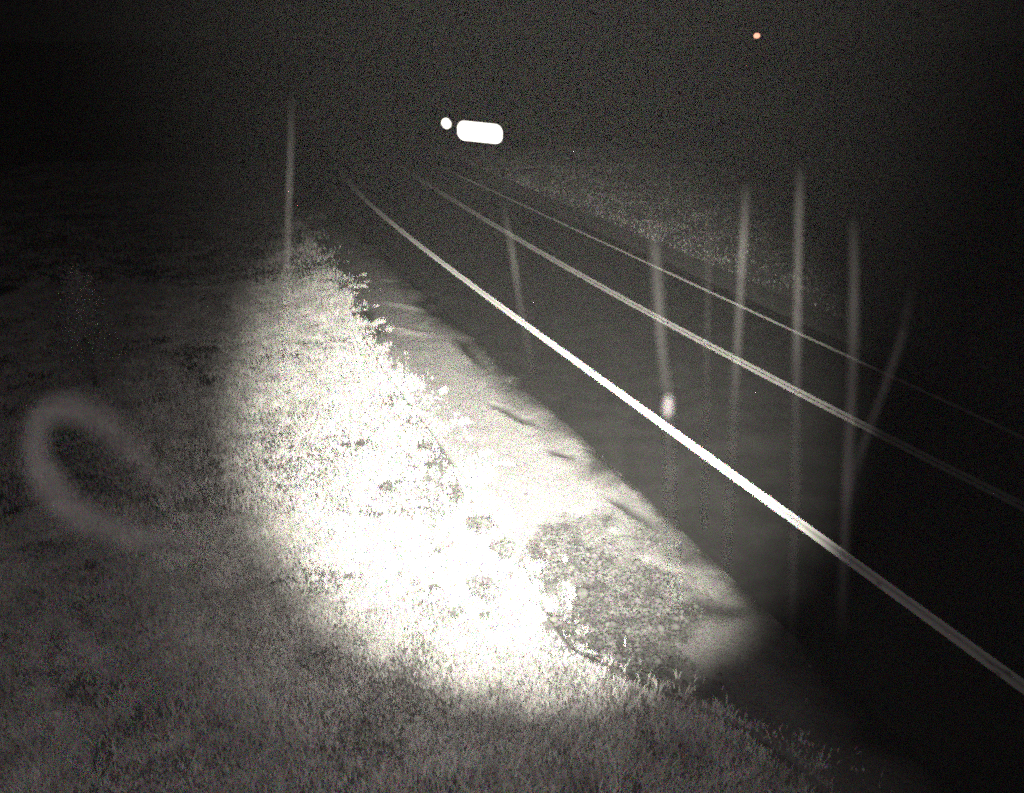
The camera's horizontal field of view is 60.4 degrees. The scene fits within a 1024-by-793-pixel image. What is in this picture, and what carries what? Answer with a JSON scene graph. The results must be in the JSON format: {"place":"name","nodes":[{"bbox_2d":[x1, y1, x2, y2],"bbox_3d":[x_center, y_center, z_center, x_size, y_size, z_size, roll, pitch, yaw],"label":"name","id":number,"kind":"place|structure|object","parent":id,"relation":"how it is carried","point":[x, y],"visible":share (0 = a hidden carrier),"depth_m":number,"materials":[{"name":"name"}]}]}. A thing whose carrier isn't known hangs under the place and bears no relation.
{"place":"outdoors","nodes":[
{"label":"outdoors","id":0,"kind":"place"},
{"bbox_2d":[0,42,1023,792],"bbox_3d":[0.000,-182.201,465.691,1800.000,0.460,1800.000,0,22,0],"label":"ground","id":1,"kind":"structure","parent":0,"point":[172,104],"depth_m":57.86,"materials":[{"name":"grey plant"}]},
{"bbox_2d":[44,263,128,386],"bbox_3d":[-10.452,-1.658,21.398,1.568,3.257,1.813,16,27,34],"label":"shrub","id":2,"kind":"object","parent":1,"relation":"on","point":[94,374],"visible":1,"depth_m":21.30,"materials":[{"name":"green plant"}]},
{"bbox_2d":[377,482,401,497],"bbox_3d":[-2.327,1.765,16.827,0.513,0.307,0.553,0,22,0],"label":"weed clump","id":3,"kind":"object","parent":1,"relation":"on","point":[386,488],"visible":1,"depth_m":16.74,"materials":[{"name":"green plant"}]},
{"bbox_2d":[417,439,432,452],"bbox_3d":[-1.834,1.055,18.468,0.340,0.299,0.306,-13,26,-28],"label":"weed clump","id":4,"kind":"object","parent":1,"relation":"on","point":[425,446],"visible":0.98,"depth_m":18.45,"materials":[{"name":"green plant"}]},
{"bbox_2d":[441,118,450,161],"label":"reflector marker","id":5,"kind":"object","parent":1,"relation":"on","point":[446,123],"visible":0.94,"depth_m":59.40,"materials":[{"name":"white plastic"}]},
{"bbox_2d":[447,486,467,504],"bbox_3d":[-1.040,1.879,16.350,0.356,0.416,0.352,20,30,40],"label":"weed clump","id":6,"kind":"object","parent":1,"relation":"on","point":[456,496],"visible":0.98,"depth_m":16.35,"materials":[{"name":"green plant"}]},
{"bbox_2d":[457,120,502,173],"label":"lit sign","id":7,"kind":"object","parent":1,"relation":"on","point":[480,132],"visible":0.96,"depth_m":53.72,"materials":[{"name":"white plastic"}]},
{"bbox_2d":[465,513,497,535],"bbox_3d":[-0.530,2.246,15.486,0.607,0.465,0.689,0,22,0],"label":"weed clump","id":8,"kind":"object","parent":1,"relation":"on","point":[483,523],"visible":0.98,"depth_m":15.38,"materials":[{"name":"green plant"}]},
{"bbox_2d":[468,577,502,598],"bbox_3d":[-0.407,2.993,13.857,0.586,0.270,0.614,0,22,0],"label":"weed clump","id":9,"kind":"object","parent":1,"relation":"on","point":[479,583],"visible":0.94,"depth_m":13.79,"materials":[{"name":"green plant"}]},
{"bbox_2d":[493,533,552,564],"bbox_3d":[0.198,2.584,14.794,1.030,0.300,1.100,0,22,0],"label":"weed clump","id":10,"kind":"object","parent":1,"relation":"on","point":[522,547],"visible":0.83,"depth_m":14.79,"materials":[{"name":"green plant"}]},
{"bbox_2d":[238,76,958,792],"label":"gravel shoulder","id":11,"kind":"object","parent":1,"relation":"on","point":[544,474],"visible":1,"depth_m":15.83},
{"bbox_2d":[377,335,828,702],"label":"loose stones","id":12,"kind":"object","parent":11,"relation":"on","point":[583,591],"visible":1,"depth_m":13.46,"materials":[{"name":"grey gravel"}]},
{"bbox_2d":[754,31,762,88],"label":"street lamp","id":13,"kind":"object","parent":1,"relation":"on","point":[757,34],"visible":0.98,"depth_m":139.31,"materials":[{"name":"metal"}]},
{"bbox_2d":[0,0,1023,41],"label":"sky","id":14,"kind":"structure","parent":0,"point":[20,20],"materials":[{"name":"black"}]},
{"bbox_2d":[205,56,1023,792],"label":"road","id":15,"kind":"structure","parent":0,"point":[945,546],"depth_m":18.91,"materials":[{"name":"black asphalt"}]},
{"bbox_2d":[218,63,1023,438],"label":"road marking","id":16,"kind":"object","parent":15,"relation":"on","point":[742,307],"visible":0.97,"depth_m":26.42,"materials":[{"name":"white paint"}]},
{"bbox_2d":[225,64,1023,505],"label":"road marking","id":17,"kind":"object","parent":15,"relation":"on","point":[1017,500],"visible":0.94,"depth_m":22.74,"materials":[{"name":"white paint"}]},
{"bbox_2d":[226,65,1023,510],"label":"road marking","id":18,"kind":"object","parent":15,"relation":"on","point":[1000,497],"visible":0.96,"depth_m":22.44,"materials":[{"name":"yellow paint"}]},
{"bbox_2d":[308,102,1023,694],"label":"road marking","id":19,"kind":"object","parent":15,"relation":"on","point":[954,636],"visible":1,"depth_m":16.40,"materials":[{"name":"paint"}]},
{"bbox_2d":[227,65,1023,421],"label":"shoulder","id":20,"kind":"object","parent":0,"point":[971,385],"visible":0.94,"depth_m":28.60}
]}

